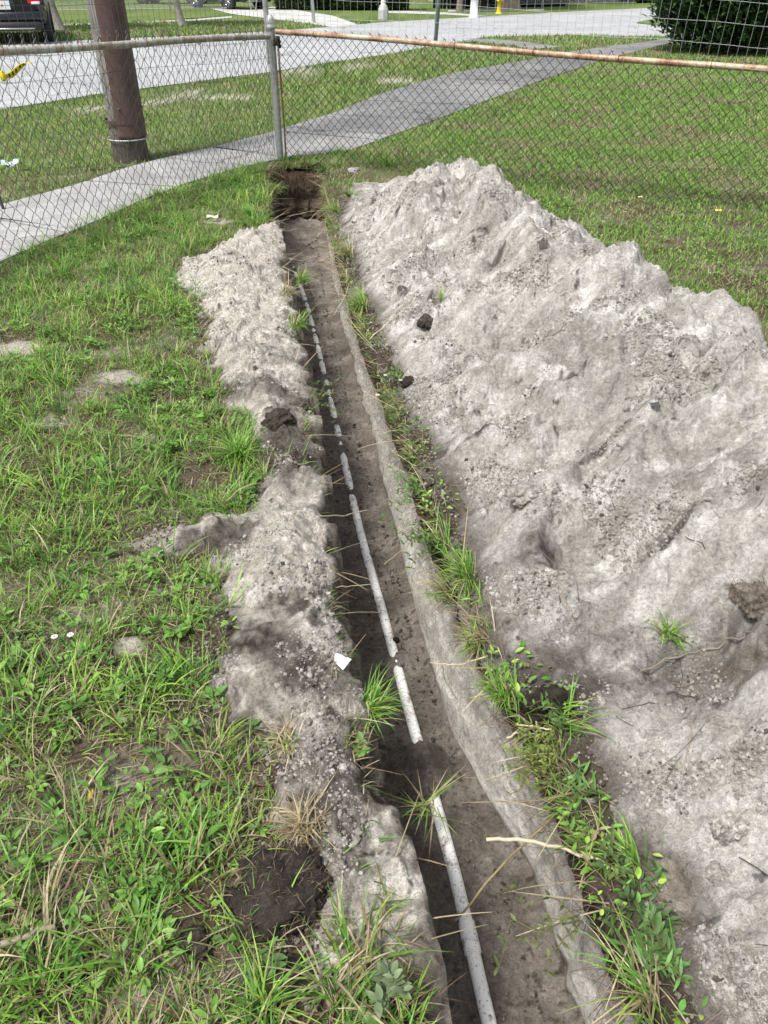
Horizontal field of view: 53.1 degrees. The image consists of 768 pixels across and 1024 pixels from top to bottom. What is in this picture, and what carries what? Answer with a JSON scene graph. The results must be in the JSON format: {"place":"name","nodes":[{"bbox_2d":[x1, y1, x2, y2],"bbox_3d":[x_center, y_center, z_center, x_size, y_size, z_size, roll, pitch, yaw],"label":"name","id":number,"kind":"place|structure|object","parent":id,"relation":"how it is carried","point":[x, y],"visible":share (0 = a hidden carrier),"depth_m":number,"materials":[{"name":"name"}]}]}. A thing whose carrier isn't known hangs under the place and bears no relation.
{"place":"outdoors","nodes":[
{"label":"outdoors","id":0,"kind":"place"},
{"bbox_2d":[64,16,231,25],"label":"path","id":1,"kind":"structure","parent":0,"point":[189,19],"depth_m":27.14,"materials":[{"name":"concrete"}]},
{"bbox_2d":[215,7,356,26],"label":"driveway","id":2,"kind":"structure","parent":0,"point":[332,21],"depth_m":29.55,"materials":[{"name":"concrete"}]},
{"bbox_2d":[311,0,315,22],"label":"metal post","id":3,"kind":"object","parent":2,"relation":"on","point":[313,11],"visible":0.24,"depth_m":25.25,"materials":[{"name":"metal"}]},
{"bbox_2d":[0,8,678,108],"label":"road","id":4,"kind":"structure","parent":0,"point":[418,30],"depth_m":16.77,"materials":[{"name":"grey asphalt"}]},
{"bbox_2d":[468,0,478,17],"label":"street lamp","id":5,"kind":"object","parent":4,"relation":"on","point":[474,12],"visible":0.9,"depth_m":28.03,"materials":[{"name":"white paint"}]},
{"bbox_2d":[637,19,668,25],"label":"grass island","id":6,"kind":"structure","parent":4,"relation":"on","point":[643,22],"depth_m":24.94,"materials":[{"name":"green plant"}]},
{"bbox_2d":[0,34,698,263],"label":"pavement","id":7,"kind":"structure","parent":0,"point":[64,197],"depth_m":7.63,"materials":[{"name":"concrete"}]},
{"bbox_2d":[0,0,767,1023],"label":"ground","id":8,"kind":"structure","parent":0,"point":[488,814],"depth_m":2.44,"materials":[{"name":"soil"}]},
{"bbox_2d":[0,159,18,166],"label":"plastic wrapper","id":9,"kind":"object","parent":8,"relation":"on","point":[14,161],"visible":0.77,"depth_m":6.82,"materials":[{"name":"white plastic"}]},
{"bbox_2d":[0,0,54,41],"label":"parked car","id":10,"kind":"object","parent":8,"relation":"on","point":[22,20],"visible":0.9,"depth_m":17.60,"materials":[{"name":"black paint"}]},
{"bbox_2d":[47,0,65,29],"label":"street tree","id":11,"kind":"object","parent":8,"relation":"on","point":[55,18],"visible":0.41,"depth_m":22.15,"materials":[{"name":"grey plant"}]},
{"bbox_2d":[86,0,149,163],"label":"utility pole","id":12,"kind":"object","parent":8,"relation":"on","point":[114,14],"visible":0.75,"depth_m":6.53,"materials":[{"name":"brown wood"}]},
{"bbox_2d":[55,0,226,11],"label":"chain link fence","id":13,"kind":"object","parent":8,"relation":"on","point":[144,4],"visible":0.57,"depth_m":31.99,"materials":[{"name":"metal"}]},
{"bbox_2d":[136,0,206,3],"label":"parked car","id":14,"kind":"object","parent":8,"relation":"on","point":[152,1],"visible":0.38,"depth_m":40.44,"materials":[{"name":"grey paint"}]},
{"bbox_2d":[173,0,186,25],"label":"street tree","id":15,"kind":"object","parent":8,"relation":"on","point":[179,15],"visible":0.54,"depth_m":23.73,"materials":[{"name":"grey plant"}]},
{"bbox_2d":[0,173,380,1023],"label":"broadleaf weeds","id":16,"kind":"object","parent":8,"relation":"on","point":[166,925],"visible":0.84,"depth_m":1.81,"materials":[{"name":"green plant"}]},
{"bbox_2d":[0,139,448,1023],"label":"grass","id":17,"kind":"structure","parent":8,"relation":"on","point":[46,975],"depth_m":1.97,"materials":[{"name":"green plant"}]},
{"bbox_2d":[0,923,56,948],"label":"dead leaf","id":18,"kind":"object","parent":17,"relation":"on","point":[5,942],"visible":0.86,"depth_m":1.33,"materials":[{"name":"beige plant"}]},
{"bbox_2d":[190,0,270,9],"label":"parked car","id":19,"kind":"object","parent":8,"relation":"on","point":[225,3],"visible":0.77,"depth_m":34.36,"materials":[{"name":"black paint"}]},
{"bbox_2d":[199,413,269,474],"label":"grass tuft","id":20,"kind":"object","parent":8,"relation":"on","point":[239,447],"visible":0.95,"depth_m":2.69,"materials":[{"name":"green plant"}]},
{"bbox_2d":[228,166,248,182],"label":"grass tuft","id":21,"kind":"object","parent":8,"relation":"on","point":[238,177],"visible":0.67,"depth_m":6.22,"materials":[{"name":"green plant"}]},
{"bbox_2d":[240,197,257,220],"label":"grass tuft","id":22,"kind":"object","parent":8,"relation":"on","point":[248,211],"visible":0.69,"depth_m":5.33,"materials":[{"name":"green plant"}]},
{"bbox_2d":[198,921,330,1023],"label":"grass tuft","id":23,"kind":"object","parent":8,"relation":"on","point":[254,985],"visible":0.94,"depth_m":1.26,"materials":[{"name":"green plant"}]},
{"bbox_2d":[254,163,282,175],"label":"grass tuft","id":24,"kind":"object","parent":8,"relation":"on","point":[267,172],"visible":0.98,"depth_m":6.41,"materials":[{"name":"green plant"}]},
{"bbox_2d":[264,166,279,176],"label":"sod clump","id":25,"kind":"object","parent":8,"relation":"on","point":[277,171],"visible":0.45,"depth_m":6.57,"materials":[{"name":"plant"}]},
{"bbox_2d":[266,177,287,193],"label":"grass tuft","id":26,"kind":"object","parent":8,"relation":"on","point":[277,189],"visible":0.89,"depth_m":5.93,"materials":[{"name":"green plant"}]},
{"bbox_2d":[275,156,292,171],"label":"grass tuft","id":27,"kind":"object","parent":8,"relation":"on","point":[286,165],"visible":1,"depth_m":6.66,"materials":[{"name":"green plant"}]},
{"bbox_2d":[151,219,451,1023],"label":"spoil ridge","id":28,"kind":"structure","parent":8,"relation":"on","point":[267,620],"depth_m":2.03,"materials":[{"name":"soil"}]},
{"bbox_2d":[177,924,212,964],"bbox_3d":[-0.330,0.759,1.347,0.065,0.048,0.070,0,35,0],"label":"soil clod","id":29,"kind":"object","parent":28,"relation":"on","point":[199,933],"visible":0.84,"depth_m":1.33,"materials":[{"name":"brown soil"}]},
{"bbox_2d":[260,408,296,431],"bbox_3d":[-0.388,-0.337,2.840,0.120,0.088,0.128,26,43,32],"label":"soil clod","id":30,"kind":"object","parent":28,"relation":"on","point":[276,418],"visible":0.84,"depth_m":2.81,"materials":[{"name":"brown soil"}]},
{"bbox_2d":[219,837,340,951],"bbox_3d":[-0.193,0.704,1.419,0.245,0.156,0.218,0,35,0],"label":"sod clump","id":31,"kind":"object","parent":28,"relation":"on","point":[278,899],"visible":0.88,"depth_m":1.37,"materials":[{"name":"soil"}]},
{"bbox_2d":[254,707,305,774],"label":"grass tuft","id":32,"kind":"object","parent":28,"relation":"on","point":[286,740],"visible":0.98,"depth_m":1.67,"materials":[{"name":"beige plant"}]},
{"bbox_2d":[255,952,307,1008],"bbox_3d":[-0.174,0.793,1.309,0.094,0.072,0.104,0,35,0],"label":"soil clod","id":33,"kind":"object","parent":28,"relation":"on","point":[293,957],"visible":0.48,"depth_m":1.29,"materials":[{"name":"brown soil"}]},
{"bbox_2d":[279,273,302,298],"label":"grass tuft","id":34,"kind":"object","parent":28,"relation":"on","point":[286,293],"visible":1,"depth_m":3.83,"materials":[{"name":"beige plant"}]},
{"bbox_2d":[263,776,338,852],"bbox_3d":[-0.148,0.595,1.512,0.191,0.094,0.205,19,39,25],"label":"grass tuft","id":35,"kind":"object","parent":28,"relation":"on","point":[303,825],"visible":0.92,"depth_m":1.51,"materials":[{"name":"beige plant"}]},
{"bbox_2d":[291,397,310,410],"bbox_3d":[-0.323,-0.416,2.999,0.077,0.059,0.079,30,45,35],"label":"soil clod","id":36,"kind":"object","parent":28,"relation":"on","point":[300,401],"visible":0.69,"depth_m":2.98,"materials":[{"name":"grey soil"}]},
{"bbox_2d":[288,308,317,329],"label":"grass tuft","id":37,"kind":"object","parent":28,"relation":"on","point":[297,323],"visible":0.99,"depth_m":3.62,"materials":[{"name":"green plant"}]},
{"bbox_2d":[300,375,341,432],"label":"leafy weed","id":38,"kind":"object","parent":28,"relation":"on","point":[318,402],"visible":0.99,"depth_m":2.96,"materials":[{"name":"green plant"}]},
{"bbox_2d":[334,653,351,669],"bbox_3d":[-0.104,0.359,1.863,0.040,0.012,0.034,31,61,20],"label":"plastic scrap","id":39,"kind":"object","parent":28,"relation":"on","point":[344,661],"visible":1,"depth_m":1.86,"materials":[{"name":"white plastic"}]},
{"bbox_2d":[299,928,405,1022],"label":"grass tuft","id":40,"kind":"object","parent":28,"relation":"on","point":[348,999],"visible":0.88,"depth_m":1.26,"materials":[{"name":"green plant"}]},
{"bbox_2d":[351,731,369,756],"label":"clover sprig","id":41,"kind":"object","parent":28,"relation":"on","point":[365,750],"visible":0.87,"depth_m":1.70,"materials":[{"name":"green plant"}]},
{"bbox_2d":[352,660,414,740],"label":"grass tuft","id":42,"kind":"object","parent":28,"relation":"on","point":[372,704],"visible":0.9,"depth_m":1.79,"materials":[{"name":"green plant"}]},
{"bbox_2d":[295,267,314,286],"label":"grass tuft","id":43,"kind":"object","parent":8,"relation":"on","point":[302,275],"visible":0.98,"depth_m":4.13,"materials":[{"name":"green plant"}]},
{"bbox_2d":[317,164,331,173],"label":"grass tuft","id":44,"kind":"object","parent":8,"relation":"on","point":[323,169],"visible":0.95,"depth_m":6.54,"materials":[{"name":"green plant"}]},
{"bbox_2d":[322,194,339,212],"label":"grass tuft","id":45,"kind":"object","parent":8,"relation":"on","point":[334,207],"visible":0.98,"depth_m":5.44,"materials":[{"name":"green plant"}]},
{"bbox_2d":[0,18,667,216],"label":"grass","id":46,"kind":"structure","parent":8,"relation":"on","point":[84,25],"depth_m":11.17,"materials":[{"name":"green plant"}]},
{"bbox_2d":[328,156,340,167],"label":"grass tuft","id":47,"kind":"object","parent":8,"relation":"on","point":[332,163],"visible":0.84,"depth_m":6.72,"materials":[{"name":"green plant"}]},
{"bbox_2d":[272,0,409,9],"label":"clipped hedge","id":48,"kind":"object","parent":8,"relation":"on","point":[334,5],"visible":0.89,"depth_m":33.72,"materials":[{"name":"green plant"}]},
{"bbox_2d":[341,287,371,319],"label":"grass tuft","id":49,"kind":"object","parent":8,"relation":"on","point":[361,301],"visible":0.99,"depth_m":3.87,"materials":[{"name":"green plant"}]},
{"bbox_2d":[378,0,388,18],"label":"street lamp","id":50,"kind":"object","parent":8,"relation":"on","point":[383,12],"visible":0.95,"depth_m":27.27,"materials":[{"name":"white paint"}]},
{"bbox_2d":[0,0,767,255],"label":"chain link fence","id":51,"kind":"object","parent":8,"relation":"on","point":[273,41],"visible":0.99,"depth_m":5.62,"materials":[{"name":"metal"}]},
{"bbox_2d":[0,62,30,81],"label":"barrier tape","id":52,"kind":"object","parent":51,"relation":"attached to","point":[12,73],"visible":1,"depth_m":4.12,"materials":[{"name":"yellow plastic"}]},
{"bbox_2d":[366,957,412,1018],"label":"leafy weed","id":53,"kind":"object","parent":8,"relation":"on","point":[391,978],"visible":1,"depth_m":1.25,"materials":[{"name":"green plant"}]},
{"bbox_2d":[289,259,496,1023],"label":"water pipe","id":54,"kind":"object","parent":8,"relation":"on","point":[471,944],"visible":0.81,"depth_m":2.06,"materials":[{"name":"white plastic"}]},
{"bbox_2d":[377,471,426,522],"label":"leafy weed","id":55,"kind":"object","parent":8,"relation":"on","point":[414,488],"visible":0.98,"depth_m":2.50,"materials":[{"name":"green plant"}]},
{"bbox_2d":[290,232,543,1022],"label":"trench crumbs","id":56,"kind":"object","parent":8,"relation":"on","point":[445,946],"visible":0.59,"depth_m":2.63,"materials":[{"name":"soil"}]},
{"bbox_2d":[382,768,468,855],"bbox_3d":[0.101,0.738,1.904,0.252,0.093,0.247,0,35,0],"label":"grass tuft","id":57,"kind":"object","parent":8,"relation":"on","point":[430,799],"visible":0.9,"depth_m":1.91,"materials":[{"name":"green plant"}]},
{"bbox_2d":[403,561,457,608],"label":"grass tuft","id":58,"kind":"object","parent":8,"relation":"on","point":[439,588],"visible":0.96,"depth_m":2.17,"materials":[{"name":"green plant"}]},
{"bbox_2d":[434,0,440,40],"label":"sign post","id":59,"kind":"object","parent":8,"relation":"on","point":[438,4],"depth_m":17.61,"materials":[{"name":"metal"}]},
{"bbox_2d":[269,170,646,1023],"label":"hair roots","id":60,"kind":"object","parent":8,"relation":"hanging from","point":[381,402],"visible":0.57,"depth_m":1.92,"materials":[{"name":"brown plant"}]},
{"bbox_2d":[455,0,463,11],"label":"street tree","id":61,"kind":"object","parent":8,"relation":"on","point":[460,5],"visible":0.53,"depth_m":32.56,"materials":[{"name":"brown plant"}]},
{"bbox_2d":[261,165,708,1023],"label":"lip vegetation","id":62,"kind":"object","parent":8,"relation":"on","point":[565,811],"visible":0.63,"depth_m":1.64,"materials":[{"name":"green plant"}]},
{"bbox_2d":[502,717,564,794],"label":"leafy weed","id":63,"kind":"object","parent":62,"relation":"on","point":[548,757],"visible":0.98,"depth_m":1.64,"materials":[{"name":"green plant"}]},
{"bbox_2d":[214,179,767,1023],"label":"loose straws","id":64,"kind":"object","parent":8,"relation":"on","point":[598,605],"visible":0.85,"depth_m":1.92,"materials":[{"name":"beige plant"}]},
{"bbox_2d":[495,0,502,13],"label":"fire hydrant","id":65,"kind":"object","parent":8,"relation":"on","point":[499,2],"visible":0.94,"depth_m":30.60,"materials":[{"name":"yellow metal"}]},
{"bbox_2d":[433,0,568,8],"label":"clipped hedge","id":66,"kind":"object","parent":8,"relation":"on","point":[443,5],"visible":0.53,"depth_m":36.02,"materials":[{"name":"green plant"}]},
{"bbox_2d":[496,0,520,9],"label":"street tree","id":67,"kind":"object","parent":8,"relation":"on","point":[512,4],"visible":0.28,"depth_m":33.94,"materials":[{"name":"beige plant"}]},
{"bbox_2d":[494,878,583,977],"bbox_3d":[0.289,0.779,1.429,0.153,0.105,0.215,10,36,13],"label":"leafy weed","id":68,"kind":"object","parent":8,"relation":"on","point":[563,918],"visible":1,"depth_m":1.40,"materials":[{"name":"green plant"}]},
{"bbox_2d":[446,0,635,8],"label":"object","id":69,"kind":"object","parent":8,"relation":"on","point":[585,3],"visible":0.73,"depth_m":37.04,"materials":[{"name":"metal"}]},
{"bbox_2d":[328,157,767,1023],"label":"spoil heap","id":70,"kind":"object","parent":8,"relation":"on","point":[698,445],"visible":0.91,"depth_m":2.19,"materials":[{"name":"soil"}]},
{"bbox_2d":[328,229,354,258],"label":"grass tuft","id":71,"kind":"object","parent":70,"relation":"on","point":[347,253],"visible":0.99,"depth_m":4.58,"materials":[{"name":"green plant"}]},
{"bbox_2d":[337,187,361,198],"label":"grass tuft","id":72,"kind":"object","parent":70,"relation":"on","point":[349,194],"visible":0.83,"depth_m":5.77,"materials":[{"name":"green plant"}]},
{"bbox_2d":[382,365,403,382],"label":"wildflower","id":73,"kind":"object","parent":70,"relation":"on","point":[395,374],"visible":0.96,"depth_m":3.20,"materials":[{"name":"green plant"}]},
{"bbox_2d":[388,413,420,467],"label":"leafy weed","id":74,"kind":"object","parent":70,"relation":"on","point":[406,453],"visible":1,"depth_m":2.69,"materials":[{"name":"green plant"}]},
{"bbox_2d":[400,375,414,387],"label":"soil clod","id":75,"kind":"object","parent":70,"relation":"on","point":[406,381],"visible":0.7,"depth_m":3.10,"materials":[{"name":"brown soil"}]},
{"bbox_2d":[388,504,449,568],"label":"grass tuft","id":76,"kind":"object","parent":70,"relation":"on","point":[429,538],"visible":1,"depth_m":2.29,"materials":[{"name":"green plant"}]},
{"bbox_2d":[417,313,432,329],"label":"soil clod","id":77,"kind":"object","parent":70,"relation":"on","point":[425,321],"visible":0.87,"depth_m":3.45,"materials":[{"name":"brown soil"}]},
{"bbox_2d":[101,156,767,1023],"bbox_3d":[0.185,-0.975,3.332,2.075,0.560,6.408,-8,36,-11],"label":"soil crumbs","id":78,"kind":"object","parent":70,"relation":"on","point":[703,940],"visible":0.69,"depth_m":2.04,"materials":[{"name":"grey soil"}]},
{"bbox_2d":[427,534,482,605],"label":"grass tuft","id":79,"kind":"object","parent":70,"relation":"on","point":[465,568],"visible":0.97,"depth_m":2.15,"materials":[{"name":"green plant"}]},
{"bbox_2d":[430,655,487,664],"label":"dry stalk","id":80,"kind":"object","parent":70,"relation":"on","point":[462,663],"visible":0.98,"depth_m":1.94,"materials":[{"name":"beige plant"}]},
{"bbox_2d":[445,611,492,668],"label":"grass tuft","id":81,"kind":"object","parent":70,"relation":"on","point":[472,647],"visible":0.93,"depth_m":1.96,"materials":[{"name":"green plant"}]},
{"bbox_2d":[451,597,503,660],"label":"grass tuft","id":82,"kind":"object","parent":70,"relation":"on","point":[486,633],"visible":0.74,"depth_m":1.98,"materials":[{"name":"green plant"}]},
{"bbox_2d":[462,655,520,716],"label":"grass tuft","id":83,"kind":"object","parent":70,"relation":"on","point":[499,693],"visible":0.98,"depth_m":1.80,"materials":[{"name":"green plant"}]},
{"bbox_2d":[505,482,541,509],"bbox_3d":[0.425,-0.050,2.256,0.142,0.083,0.098,0,35,0],"label":"white rock","id":84,"kind":"object","parent":70,"relation":"on","point":[520,495],"visible":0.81,"depth_m":2.23,"materials":[{"name":"stone"}]},
{"bbox_2d":[455,780,592,920],"bbox_3d":[0.300,0.747,1.702,0.289,0.423,0.027,-9,36,-13],"label":"dry stalk","id":85,"kind":"object","parent":70,"relation":"on","point":[497,870],"visible":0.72,"depth_m":1.74,"materials":[{"name":"beige plant"}]},
{"bbox_2d":[519,684,574,728],"bbox_3d":[0.383,0.457,1.786,0.128,0.109,0.111,-14,38,-20],"label":"soil clod","id":86,"kind":"object","parent":70,"relation":"on","point":[561,694],"visible":0.69,"depth_m":1.76,"materials":[{"name":"brown soil"}]},
{"bbox_2d":[509,670,621,739],"bbox_3d":[0.421,0.455,1.721,0.206,0.092,0.212,-13,37,-18],"label":"grass tuft","id":87,"kind":"object","parent":70,"relation":"on","point":[560,719],"visible":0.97,"depth_m":1.73,"materials":[{"name":"green plant"}]},
{"bbox_2d":[636,603,694,656],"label":"grass tuft","id":88,"kind":"object","parent":70,"relation":"on","point":[670,633],"visible":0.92,"depth_m":1.82,"materials":[{"name":"green plant"}]},
{"bbox_2d":[640,623,767,671],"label":"buried root","id":89,"kind":"object","parent":70,"relation":"on","point":[684,654],"visible":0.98,"depth_m":1.79,"materials":[{"name":"grey plant"}]},
{"bbox_2d":[705,860,728,884],"bbox_3d":[0.617,0.667,1.423,0.044,0.033,0.047,0,35,0],"label":"white rock","id":90,"kind":"object","parent":70,"relation":"on","point":[716,872],"visible":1,"depth_m":1.42,"materials":[{"name":"stone"}]},
{"bbox_2d":[708,811,749,845],"bbox_3d":[0.644,0.587,1.434,0.072,0.083,0.050,0,35,0],"label":"white rock","id":91,"kind":"object","parent":70,"relation":"on","point":[727,828],"visible":1,"depth_m":1.42,"materials":[{"name":"stone"}]},
{"bbox_2d":[722,575,767,620],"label":"sod clump","id":92,"kind":"object","parent":70,"relation":"on","point":[749,600],"visible":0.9,"depth_m":1.75,"materials":[{"name":"soil"}]},
{"bbox_2d":[486,837,614,870],"bbox_3d":[0.335,0.673,1.521,0.269,0.058,0.024,13,37,18],"label":"broken root","id":93,"kind":"object","parent":8,"relation":"on","point":[512,839],"visible":0.81,"depth_m":1.54,"materials":[{"name":"beige plant"}]},
{"bbox_2d":[556,759,606,810],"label":"bladed weed","id":94,"kind":"object","parent":8,"relation":"on","point":[585,783],"visible":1,"depth_m":1.60,"materials":[{"name":"green plant"}]},
{"bbox_2d":[568,0,655,2],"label":"clipped hedge","id":95,"kind":"object","parent":8,"relation":"on","point":[637,1],"visible":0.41,"depth_m":41.12,"materials":[{"name":"green plant"}]},
{"bbox_2d":[562,809,664,934],"bbox_3d":[0.439,0.658,1.442,0.146,0.100,0.227,-7,36,-10],"label":"grass tuft","id":96,"kind":"object","parent":8,"relation":"on","point":[619,853],"visible":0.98,"depth_m":1.46,"materials":[{"name":"green plant"}]},
{"bbox_2d":[555,897,687,1023],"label":"grass tuft","id":97,"kind":"object","parent":8,"relation":"on","point":[639,1000],"visible":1,"depth_m":1.28,"materials":[{"name":"green plant"}]},
{"bbox_2d":[595,898,686,1023],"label":"leafy weed","id":98,"kind":"object","parent":8,"relation":"on","point":[671,956],"visible":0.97,"depth_m":1.30,"materials":[{"name":"green plant"}]},
{"bbox_2d":[602,858,682,939],"bbox_3d":[0.466,0.719,1.401,0.139,0.068,0.184,0,35,0],"label":"leafy weed","id":99,"kind":"object","parent":8,"relation":"on","point":[652,896],"visible":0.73,"depth_m":1.40,"materials":[{"name":"green plant"}]},
{"bbox_2d":[629,906,693,986],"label":"leafy weed","id":100,"kind":"object","parent":8,"relation":"on","point":[638,937],"visible":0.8,"depth_m":1.32,"materials":[{"name":"green plant"}]},
{"bbox_2d":[642,0,767,53],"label":"round bush","id":101,"kind":"object","parent":8,"relation":"on","point":[731,17],"visible":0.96,"depth_m":15.40,"materials":[{"name":"green plant"}]},
{"bbox_2d":[388,11,483,15],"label":"path","id":102,"kind":"structure","parent":0,"point":[423,12],"depth_m":31.75,"materials":[{"name":"concrete"}]},
{"bbox_2d":[448,9,543,11],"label":"path","id":103,"kind":"structure","parent":0,"point":[501,10],"depth_m":33.38,"materials":[{"name":"concrete"}]},
{"bbox_2d":[458,39,560,48],"bbox_3d":[2.865,-10.969,18.021,2.909,0.001,2.228,21,40,27],"label":"driveway apron","id":104,"kind":"object","parent":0,"point":[527,44],"visible":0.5,"depth_m":18.09,"materials":[{"name":"concrete"}]},
{"bbox_2d":[327,39,767,343],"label":"grass","id":105,"kind":"structure","parent":0,"point":[723,58],"depth_m":7.22,"materials":[{"name":"green plant"}]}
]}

